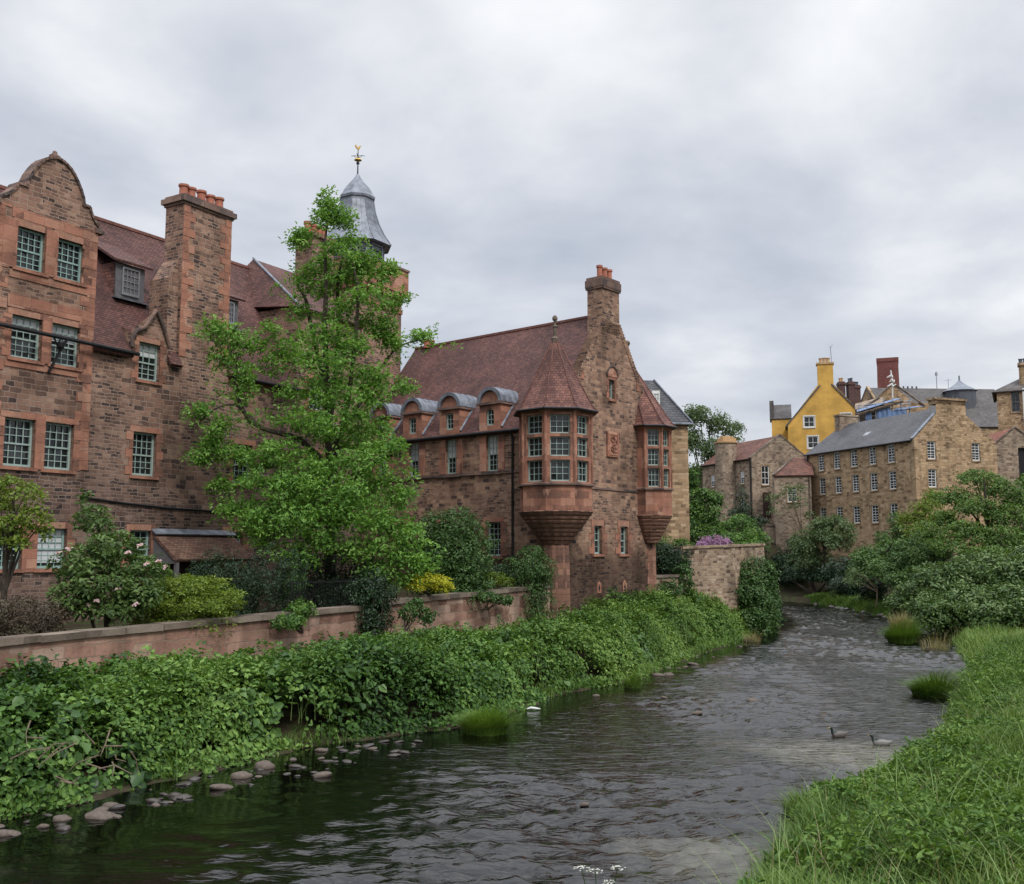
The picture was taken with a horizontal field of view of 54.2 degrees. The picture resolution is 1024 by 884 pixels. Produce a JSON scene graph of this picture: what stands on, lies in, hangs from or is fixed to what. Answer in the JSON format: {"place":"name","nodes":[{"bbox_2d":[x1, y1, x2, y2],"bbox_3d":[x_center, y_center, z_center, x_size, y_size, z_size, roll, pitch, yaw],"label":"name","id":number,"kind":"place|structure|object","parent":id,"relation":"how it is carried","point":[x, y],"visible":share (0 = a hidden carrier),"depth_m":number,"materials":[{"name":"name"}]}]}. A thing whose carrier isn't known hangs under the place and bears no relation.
{"place":"outdoors","nodes":[
{"label":"outdoors","id":0,"kind":"place"},
{"bbox_2d":[0,151,365,625],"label":"apartment building","id":1,"kind":"structure","parent":0,"point":[105,372],"depth_m":39.15,"materials":[{"name":"brown stone"}]},
{"bbox_2d":[0,410,40,471],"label":"window","id":2,"kind":"structure","parent":1,"relation":"in","point":[15,450],"depth_m":34.91,"materials":[{"name":"glass"}]},
{"bbox_2d":[1,306,47,365],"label":"window","id":3,"kind":"structure","parent":1,"relation":"in","point":[24,349],"depth_m":35.30,"materials":[{"name":"glass"}]},
{"bbox_2d":[12,217,51,277],"bbox_3d":[-17.196,-6.898,35.657,0.367,1.870,1.840,-4,-7,31],"label":"window","id":4,"kind":"structure","parent":1,"relation":"in","point":[28,263],"depth_m":35.76,"materials":[{"name":"glass"}]},
{"bbox_2d":[33,522,74,571],"bbox_3d":[-16.475,3.749,35.690,0.367,1.771,1.796,-4,-7,31],"label":"window","id":5,"kind":"structure","parent":1,"relation":"in","point":[44,550],"depth_m":35.87,"materials":[{"name":"green paint"}]},
{"bbox_2d":[40,415,80,473],"bbox_3d":[-16.434,0.119,36.158,0.367,2.031,1.796,-4,-7,31],"label":"window","id":6,"kind":"structure","parent":1,"relation":"in","point":[56,453],"depth_m":36.32,"materials":[{"name":"glass"}]},
{"bbox_2d":[47,315,87,371],"bbox_3d":[-16.403,-3.563,36.617,0.366,1.851,1.796,-4,-7,31],"label":"window","id":7,"kind":"structure","parent":1,"relation":"in","point":[66,360],"depth_m":36.83,"materials":[{"name":"green paint"}]},
{"bbox_2d":[53,229,93,287],"bbox_3d":[-16.383,-6.750,37.000,0.368,1.870,1.840,-4,-7,31],"label":"window","id":8,"kind":"structure","parent":1,"relation":"in","point":[68,271],"depth_m":37.14,"materials":[{"name":"glass"}]},
{"bbox_2d":[121,266,139,298],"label":"window","id":9,"kind":"structure","parent":1,"relation":"in","point":[122,281],"depth_m":41.05,"materials":[{"name":"metal"}]},
{"bbox_2d":[121,524,155,569],"bbox_3d":[-14.533,4.103,38.901,0.366,1.771,1.646,-4,-7,31],"label":"window","id":10,"kind":"structure","parent":1,"relation":"in","point":[139,531],"depth_m":39.13,"materials":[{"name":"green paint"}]},
{"bbox_2d":[125,425,163,479],"bbox_3d":[-14.518,0.438,39.331,0.368,2.051,1.766,-4,-7,31],"label":"window","id":11,"kind":"structure","parent":1,"relation":"in","point":[140,463],"depth_m":39.44,"materials":[{"name":"glass"}]},
{"bbox_2d":[131,335,166,385],"bbox_3d":[-14.492,-3.216,39.776,0.367,1.851,1.666,-4,-7,31],"label":"window","id":12,"kind":"structure","parent":1,"relation":"in","point":[143,373],"depth_m":39.90,"materials":[{"name":"green paint"}]},
{"bbox_2d":[166,561,216,609],"bbox_3d":[-13.106,5.826,40.845,0.040,2.150,2.600,-4,-7,31],"label":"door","id":13,"kind":"structure","parent":1,"relation":"in","point":[182,565],"depth_m":40.62,"materials":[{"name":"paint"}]},
{"bbox_2d":[227,438,257,485],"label":"window","id":14,"kind":"structure","parent":1,"relation":"in","point":[252,443],"depth_m":43.74,"materials":[{"name":"green paint"}]},
{"bbox_2d":[0,601,969,883],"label":"river","id":15,"kind":"structure","parent":0,"point":[642,767],"depth_m":21.05,"materials":[{"name":"liquid"}]},
{"bbox_2d":[84,809,114,819],"bbox_3d":[-7.816,7.098,18.991,0.576,0.155,0.471,7,-1,-17],"label":"stone","id":16,"kind":"object","parent":15,"relation":"on","point":[98,814],"visible":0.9,"depth_m":18.90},
{"bbox_2d":[878,610,930,643],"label":"grass tuft","id":17,"kind":"object","parent":15,"relation":"in","point":[901,629],"visible":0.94,"depth_m":54.81,"materials":[{"name":"plant"}]},
{"bbox_2d":[0,468,1023,883],"bbox_3d":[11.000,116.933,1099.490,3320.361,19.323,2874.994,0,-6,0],"label":"ground","id":18,"kind":"structure","parent":0,"point":[290,720],"depth_m":28.99,"materials":[{"name":"soil"}]},
{"bbox_2d":[0,472,60,602],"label":"garden tree","id":19,"kind":"object","parent":18,"relation":"on","point":[8,538],"visible":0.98,"depth_m":27.13,"materials":[{"name":"green plant"}]},
{"bbox_2d":[0,593,76,636],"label":"russet hedge","id":20,"kind":"object","parent":18,"relation":"on","point":[39,619],"visible":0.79,"depth_m":25.73,"materials":[{"name":"brown plant"}]},
{"bbox_2d":[0,720,137,785],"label":"dead branches","id":21,"kind":"object","parent":18,"relation":"on","point":[67,781],"visible":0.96,"depth_m":19.31,"materials":[{"name":"wood"}]},
{"bbox_2d":[45,488,172,627],"bbox_3d":[-11.170,3.525,28.044,3.619,4.587,3.141,0,-6,0],"label":"flowering shrub","id":22,"kind":"object","parent":18,"relation":"on","point":[127,587],"visible":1,"depth_m":27.62,"materials":[{"name":"green plant"}]},
{"bbox_2d":[114,573,247,638],"bbox_3d":[-9.772,4.937,29.549,3.769,2.114,3.437,0,-6,0],"label":"hedge","id":23,"kind":"object","parent":18,"relation":"on","point":[222,602],"visible":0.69,"depth_m":29.27,"materials":[{"name":"green plant"}]},
{"bbox_2d":[0,605,368,679],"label":"garden wall","id":24,"kind":"structure","parent":18,"relation":"on","point":[95,644],"depth_m":27.98,"materials":[{"name":"stone"}]},
{"bbox_2d":[268,596,318,632],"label":"wall ivy","id":25,"kind":"object","parent":24,"relation":"attached to","point":[295,620],"depth_m":31.21,"materials":[{"name":"green plant"}]},
{"bbox_2d":[185,547,253,618],"bbox_3d":[-9.452,4.820,32.288,2.247,2.901,1.729,3,-7,-22],"label":"yew hedge","id":26,"kind":"object","parent":18,"relation":"on","point":[231,566],"visible":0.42,"depth_m":32.23,"materials":[{"name":"green plant"}]},
{"bbox_2d":[240,542,311,613],"bbox_3d":[-8.079,4.936,34.040,2.715,3.074,1.880,5,-8,-36],"label":"yew hedge","id":27,"kind":"object","parent":18,"relation":"on","point":[280,599],"visible":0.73,"depth_m":33.77,"materials":[{"name":"green plant"}]},
{"bbox_2d":[0,621,601,821],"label":"bank thicket","id":28,"kind":"object","parent":18,"relation":"on","point":[489,672],"visible":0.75,"depth_m":25.02,"materials":[{"name":"green plant"}]},
{"bbox_2d":[178,184,463,602],"bbox_3d":[-7.989,-2.038,40.337,11.895,17.680,8.262,0,-6,0],"label":"broadleaf tree","id":29,"kind":"object","parent":18,"relation":"on","point":[333,507],"visible":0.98,"depth_m":38.97,"materials":[{"name":"green plant"}]},
{"bbox_2d":[271,545,393,608],"bbox_3d":[-6.956,5.454,38.832,4.820,3.238,3.288,-4,-7,32],"label":"laurel bush","id":30,"kind":"object","parent":18,"relation":"on","point":[345,575],"visible":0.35,"depth_m":38.45,"materials":[{"name":"green plant"}]},
{"bbox_2d":[289,577,396,607],"bbox_3d":[-5.877,5.553,35.618,0.044,1.350,5.600,-4,-8,33],"label":"iron railing","id":31,"kind":"object","parent":18,"relation":"on","point":[318,582],"visible":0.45,"depth_m":34.73,"materials":[{"name":"metal"}]},
{"bbox_2d":[26,614,677,778],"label":"nettle patches","id":32,"kind":"object","parent":18,"relation":"on","point":[202,703],"visible":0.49,"depth_m":24.38,"materials":[{"name":"green plant"}]},
{"bbox_2d":[14,602,697,766],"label":"thicket stems","id":33,"kind":"object","parent":18,"relation":"on","point":[444,647],"visible":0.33,"depth_m":35.54,"materials":[{"name":"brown plant"}]},
{"bbox_2d":[3,615,722,804],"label":"butterbur patches","id":34,"kind":"object","parent":18,"relation":"on","point":[135,779],"visible":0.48,"depth_m":22.63,"materials":[{"name":"green plant"}]},
{"bbox_2d":[327,145,409,563],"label":"stair tower","id":35,"kind":"structure","parent":18,"relation":"on","point":[356,193],"depth_m":60.27,"materials":[{"name":"brown stone"}]},
{"bbox_2d":[344,565,400,637],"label":"ivy bush","id":36,"kind":"object","parent":18,"relation":"on","point":[374,598],"visible":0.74,"depth_m":34.47,"materials":[{"name":"green plant"}]},
{"bbox_2d":[0,628,759,817],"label":"bank sedge","id":37,"kind":"object","parent":18,"relation":"on","point":[696,652],"visible":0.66,"depth_m":26.16,"materials":[{"name":"green plant"}]},
{"bbox_2d":[410,505,500,611],"bbox_3d":[-2.486,5.038,42.141,4.028,4.770,3.985,0,-6,0],"label":"rhododendron","id":38,"kind":"object","parent":18,"relation":"on","point":[462,567],"visible":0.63,"depth_m":41.48,"materials":[{"name":"green plant"}]},
{"bbox_2d":[366,585,550,635],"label":"garden wall","id":39,"kind":"structure","parent":18,"relation":"on","point":[451,608],"depth_m":40.20,"materials":[{"name":"stone"}]},
{"bbox_2d":[397,596,439,630],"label":"wall ivy","id":40,"kind":"object","parent":39,"relation":"attached to","point":[415,604],"depth_m":35.57,"materials":[{"name":"green plant"}]},
{"bbox_2d":[402,570,455,595],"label":"golden shrub","id":41,"kind":"object","parent":39,"relation":"on","point":[443,582],"visible":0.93,"depth_m":37.61,"materials":[{"name":"yellow plant"}]},
{"bbox_2d":[474,569,514,588],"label":"spiky plant","id":42,"kind":"object","parent":39,"relation":"on","point":[502,582],"visible":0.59,"depth_m":42.76,"materials":[{"name":"green plant"}]},
{"bbox_2d":[477,590,513,610],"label":"wall ivy","id":43,"kind":"object","parent":39,"relation":"attached to","point":[507,599],"depth_m":40.81,"materials":[{"name":"green plant"}]},
{"bbox_2d":[447,697,533,736],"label":"grass tuft","id":44,"kind":"object","parent":18,"relation":"on","point":[484,723],"visible":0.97,"depth_m":27.45,"materials":[{"name":"plant"}]},
{"bbox_2d":[483,561,516,587],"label":"shrub","id":45,"kind":"object","parent":18,"relation":"on","point":[495,568],"visible":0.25,"depth_m":44.28,"materials":[{"name":"green plant"}]},
{"bbox_2d":[359,265,676,618],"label":"gabled hall","id":46,"kind":"structure","parent":18,"relation":"on","point":[554,438],"depth_m":52.02,"materials":[{"name":"stone"}]},
{"bbox_2d":[406,437,423,476],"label":"window","id":47,"kind":"structure","parent":46,"relation":"in","point":[415,446],"depth_m":54.72,"materials":[{"name":"glass"}]},
{"bbox_2d":[440,433,459,474],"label":"window","id":48,"kind":"structure","parent":46,"relation":"in","point":[451,443],"depth_m":52.94,"materials":[{"name":"glass"}]},
{"bbox_2d":[480,429,501,471],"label":"window","id":49,"kind":"structure","parent":46,"relation":"in","point":[492,440],"depth_m":51.10,"materials":[{"name":"glass"}]},
{"bbox_2d":[481,517,506,558],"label":"window","id":50,"kind":"structure","parent":46,"relation":"in","point":[498,523],"depth_m":50.41,"materials":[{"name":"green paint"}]},
{"bbox_2d":[528,460,541,481],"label":"window","id":51,"kind":"structure","parent":46,"relation":"in","point":[534,467],"depth_m":47.09,"materials":[{"name":"glass"}]},
{"bbox_2d":[528,437,541,456],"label":"window","id":52,"kind":"structure","parent":46,"relation":"in","point":[534,444],"depth_m":47.21,"materials":[{"name":"glass"}]},
{"bbox_2d":[528,415,541,434],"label":"window","id":53,"kind":"structure","parent":46,"relation":"in","point":[534,424],"depth_m":47.33,"materials":[{"name":"glass"}]},
{"bbox_2d":[550,460,569,480],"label":"window","id":54,"kind":"structure","parent":46,"relation":"in","point":[559,469],"depth_m":46.70,"materials":[{"name":"glass"}]},
{"bbox_2d":[550,436,569,455],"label":"window","id":55,"kind":"structure","parent":46,"relation":"in","point":[559,446],"depth_m":46.82,"materials":[{"name":"glass"}]},
{"bbox_2d":[550,414,569,432],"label":"window","id":56,"kind":"structure","parent":46,"relation":"in","point":[559,423],"depth_m":46.94,"materials":[{"name":"glass"}]},
{"bbox_2d":[589,519,607,556],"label":"window","id":57,"kind":"structure","parent":46,"relation":"in","point":[594,536],"depth_m":50.63,"materials":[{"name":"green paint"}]},
{"bbox_2d":[615,520,632,555],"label":"window","id":58,"kind":"structure","parent":46,"relation":"in","point":[620,536],"depth_m":52.44,"materials":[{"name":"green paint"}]},
{"bbox_2d":[648,468,658,486],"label":"window","id":59,"kind":"structure","parent":46,"relation":"in","point":[653,473],"depth_m":53.53,"materials":[{"name":"glass"}]},
{"bbox_2d":[499,544,559,623],"bbox_3d":[0.714,6.698,44.658,2.392,4.257,2.711,-5,-8,39],"label":"laurel bush","id":60,"kind":"object","parent":18,"relation":"on","point":[527,569],"visible":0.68,"depth_m":44.69,"materials":[{"name":"green plant"}]},
{"bbox_2d":[454,584,756,692],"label":"bank undergrowth","id":61,"kind":"object","parent":18,"relation":"on","point":[626,613],"visible":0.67,"depth_m":43.87,"materials":[{"name":"green plant"}]},
{"bbox_2d":[620,669,642,688],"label":"grass tuft","id":62,"kind":"object","parent":18,"relation":"on","point":[633,682],"visible":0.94,"depth_m":36.93,"materials":[{"name":"plant"}]},
{"bbox_2d":[644,379,692,552],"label":"mansard building","id":63,"kind":"structure","parent":18,"relation":"on","point":[678,526],"depth_m":63.66,"materials":[{"name":"brown stone"}]},
{"bbox_2d":[656,574,684,626],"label":"wall","id":64,"kind":"structure","parent":18,"relation":"on","point":[666,577],"depth_m":55.58,"materials":[{"name":"stone"}]},
{"bbox_2d":[656,556,704,602],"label":"wall ivy","id":65,"kind":"object","parent":64,"relation":"attached to","point":[689,573],"depth_m":55.90,"materials":[{"name":"green plant"}]},
{"bbox_2d":[655,534,694,574],"bbox_3d":[9.353,6.734,58.625,2.792,2.678,1.857,0,-6,0],"label":"privet top","id":66,"kind":"object","parent":18,"relation":"on","point":[677,541],"visible":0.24,"depth_m":58.44,"materials":[{"name":"green plant"}]},
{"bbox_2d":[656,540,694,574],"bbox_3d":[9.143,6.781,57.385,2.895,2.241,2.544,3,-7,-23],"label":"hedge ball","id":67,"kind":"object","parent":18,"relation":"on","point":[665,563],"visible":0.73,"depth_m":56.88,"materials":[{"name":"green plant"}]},
{"bbox_2d":[688,462,727,545],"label":"dark ash tree","id":68,"kind":"object","parent":18,"relation":"on","point":[713,500],"visible":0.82,"depth_m":96.76,"materials":[{"name":"green plant"}]},
{"bbox_2d":[683,404,746,506],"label":"tall ash tree","id":69,"kind":"object","parent":18,"relation":"on","point":[697,414],"visible":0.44,"depth_m":134.18,"materials":[{"name":"green plant"}]},
{"bbox_2d":[672,543,764,628],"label":"river wall","id":70,"kind":"structure","parent":18,"relation":"on","point":[717,568],"depth_m":59.50,"materials":[{"name":"stone"}]},
{"bbox_2d":[695,534,732,545],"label":"rhododendron","id":71,"kind":"object","parent":70,"relation":"on","point":[706,540],"visible":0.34,"depth_m":61.39,"materials":[{"name":"purple plant"}]},
{"bbox_2d":[708,513,773,547],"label":"green tree","id":72,"kind":"object","parent":18,"relation":"on","point":[748,534],"visible":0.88,"depth_m":78.68,"materials":[{"name":"green plant"}]},
{"bbox_2d":[727,484,768,559],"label":"cottage shrub","id":73,"kind":"object","parent":18,"relation":"on","point":[742,504],"visible":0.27,"depth_m":109.20,"materials":[{"name":"green plant"}]},
{"bbox_2d":[700,434,806,528],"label":"gabled cottage","id":74,"kind":"structure","parent":18,"relation":"on","point":[752,466],"depth_m":121.63,"materials":[{"name":"stone"}]},
{"bbox_2d":[734,553,785,636],"bbox_3d":[15.001,9.470,61.413,3.193,5.248,4.607,-3,-7,24],"label":"ivy bush","id":75,"kind":"object","parent":18,"relation":"on","point":[760,596],"visible":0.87,"depth_m":60.61,"materials":[{"name":"green plant"}]},
{"bbox_2d":[762,483,819,537],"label":"sparse birch","id":76,"kind":"object","parent":18,"relation":"on","point":[793,505],"visible":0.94,"depth_m":109.72,"materials":[{"name":"green plant"}]},
{"bbox_2d":[772,457,813,553],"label":"wing house","id":77,"kind":"structure","parent":18,"relation":"on","point":[793,471],"depth_m":112.62,"materials":[{"name":"stone"}]},
{"bbox_2d":[767,768,848,817],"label":"reed clump","id":78,"kind":"object","parent":18,"relation":"on","point":[797,797],"visible":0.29,"depth_m":19.02,"materials":[{"name":"green plant"}]},
{"bbox_2d":[769,345,854,453],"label":"ochre house","id":79,"kind":"structure","parent":18,"relation":"on","point":[809,425],"depth_m":140.41,"materials":[{"name":"paint"}]},
{"bbox_2d":[777,556,858,583],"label":"dark bank tree","id":80,"kind":"object","parent":18,"relation":"on","point":[823,574],"visible":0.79,"depth_m":99.23,"materials":[{"name":"green plant"}]},
{"bbox_2d":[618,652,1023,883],"bbox_3d":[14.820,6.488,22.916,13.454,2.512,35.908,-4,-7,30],"label":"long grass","id":81,"kind":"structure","parent":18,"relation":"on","point":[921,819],"depth_m":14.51,"materials":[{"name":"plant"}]},
{"bbox_2d":[785,513,859,571],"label":"riverside tree","id":82,"kind":"object","parent":18,"relation":"on","point":[828,525],"visible":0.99,"depth_m":100.00,"materials":[{"name":"green plant"}]},
{"bbox_2d":[769,535,889,601],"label":"bramble shrub","id":83,"kind":"object","parent":18,"relation":"on","point":[838,585],"visible":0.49,"depth_m":92.12,"materials":[{"name":"green plant"}]},
{"bbox_2d":[836,378,860,405],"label":"chimney","id":84,"kind":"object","parent":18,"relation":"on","point":[852,393],"depth_m":152.19,"materials":[{"name":"brick"}]},
{"bbox_2d":[842,568,877,606],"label":"leaning sapling","id":85,"kind":"object","parent":18,"relation":"on","point":[858,576],"visible":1,"depth_m":80.13,"materials":[{"name":"green plant"}]},
{"bbox_2d":[803,589,924,623],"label":"bank grass","id":86,"kind":"structure","parent":18,"relation":"on","point":[844,601],"depth_m":87.68,"materials":[{"name":"plant"}]},
{"bbox_2d":[715,669,1023,883],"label":"bank grass","id":87,"kind":"structure","parent":18,"relation":"on","point":[840,807],"depth_m":14.62,"materials":[{"name":"plant"}]},
{"bbox_2d":[737,639,1023,883],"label":"bank weeds","id":88,"kind":"object","parent":18,"relation":"on","point":[977,819],"visible":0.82,"depth_m":16.52,"materials":[{"name":"green plant"}]},
{"bbox_2d":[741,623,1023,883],"bbox_3d":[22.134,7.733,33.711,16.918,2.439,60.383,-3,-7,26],"label":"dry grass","id":89,"kind":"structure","parent":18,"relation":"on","point":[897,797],"depth_m":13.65,"materials":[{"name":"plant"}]},
{"bbox_2d":[876,357,898,387],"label":"brick chimney","id":90,"kind":"object","parent":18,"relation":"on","point":[885,366],"visible":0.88,"depth_m":152.69,"materials":[{"name":"brick"}]},
{"bbox_2d":[855,397,922,421],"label":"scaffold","id":91,"kind":"object","parent":18,"relation":"on","point":[865,410],"visible":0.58,"depth_m":127.62,"materials":[{"name":"metal"}]},
{"bbox_2d":[873,510,911,561],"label":"shrub","id":92,"kind":"object","parent":18,"relation":"on","point":[895,531],"visible":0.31,"depth_m":91.88,"materials":[{"name":"green plant"}]},
{"bbox_2d":[845,532,953,589],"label":"dark riverside tree","id":93,"kind":"object","parent":18,"relation":"on","point":[886,564],"visible":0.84,"depth_m":80.72,"materials":[{"name":"green plant"}]},
{"bbox_2d":[804,396,1000,555],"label":"stone house","id":94,"kind":"structure","parent":18,"relation":"on","point":[867,476],"depth_m":103.29,"materials":[{"name":"grey stone"}]},
{"bbox_2d":[926,439,936,460],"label":"window","id":95,"kind":"structure","parent":94,"relation":"in","point":[930,452],"depth_m":100.39,"materials":[{"name":"white paint"}]},
{"bbox_2d":[927,467,937,488],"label":"window","id":96,"kind":"structure","parent":94,"relation":"in","point":[932,474],"depth_m":100.05,"materials":[{"name":"white paint"}]},
{"bbox_2d":[893,488,962,560],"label":"yellow green tree","id":97,"kind":"object","parent":18,"relation":"on","point":[926,508],"visible":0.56,"depth_m":87.51,"materials":[{"name":"green plant"}]},
{"bbox_2d":[860,372,998,434],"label":"slate roofed mill","id":98,"kind":"object","parent":18,"relation":"on","point":[981,409],"visible":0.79,"depth_m":141.73,"materials":[{"name":"stone"}]},
{"bbox_2d":[897,662,966,698],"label":"grass tuft","id":99,"kind":"object","parent":18,"relation":"on","point":[929,687],"visible":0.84,"depth_m":34.52,"materials":[{"name":"plant"}]},
{"bbox_2d":[917,631,951,651],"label":"grass tuft","id":100,"kind":"object","parent":18,"relation":"on","point":[936,647],"visible":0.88,"depth_m":50.95,"materials":[{"name":"plant"}]},
{"bbox_2d":[882,544,1023,635],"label":"laurel bank","id":101,"kind":"structure","parent":18,"relation":"on","point":[978,588],"depth_m":58.74,"materials":[{"name":"green plant"}]},
{"bbox_2d":[909,469,1023,562],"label":"riverside tree","id":102,"kind":"object","parent":18,"relation":"on","point":[993,541],"visible":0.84,"depth_m":77.01,"materials":[{"name":"green plant"}]},
{"bbox_2d":[931,622,1023,699],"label":"bank grass","id":103,"kind":"structure","parent":18,"relation":"on","point":[984,635],"depth_m":49.66,"materials":[{"name":"plant"}]},
{"bbox_2d":[989,426,1023,535],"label":"outbuilding","id":104,"kind":"structure","parent":18,"relation":"on","point":[1010,452],"depth_m":104.44,"materials":[{"name":"stone"}]},
{"bbox_2d":[992,358,1023,431],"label":"tower house","id":105,"kind":"structure","parent":18,"relation":"on","point":[1008,398],"depth_m":112.64,"materials":[{"name":"brown stone"}]},
{"bbox_2d":[1010,391,1021,412],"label":"window","id":106,"kind":"structure","parent":105,"relation":"in","point":[1015,397],"depth_m":112.41,"materials":[{"name":"beige glass"}]},
{"bbox_2d":[0,0,1023,467],"label":"sky","id":107,"kind":"structure","parent":0,"point":[765,186],"materials":[{"name":"grey"}]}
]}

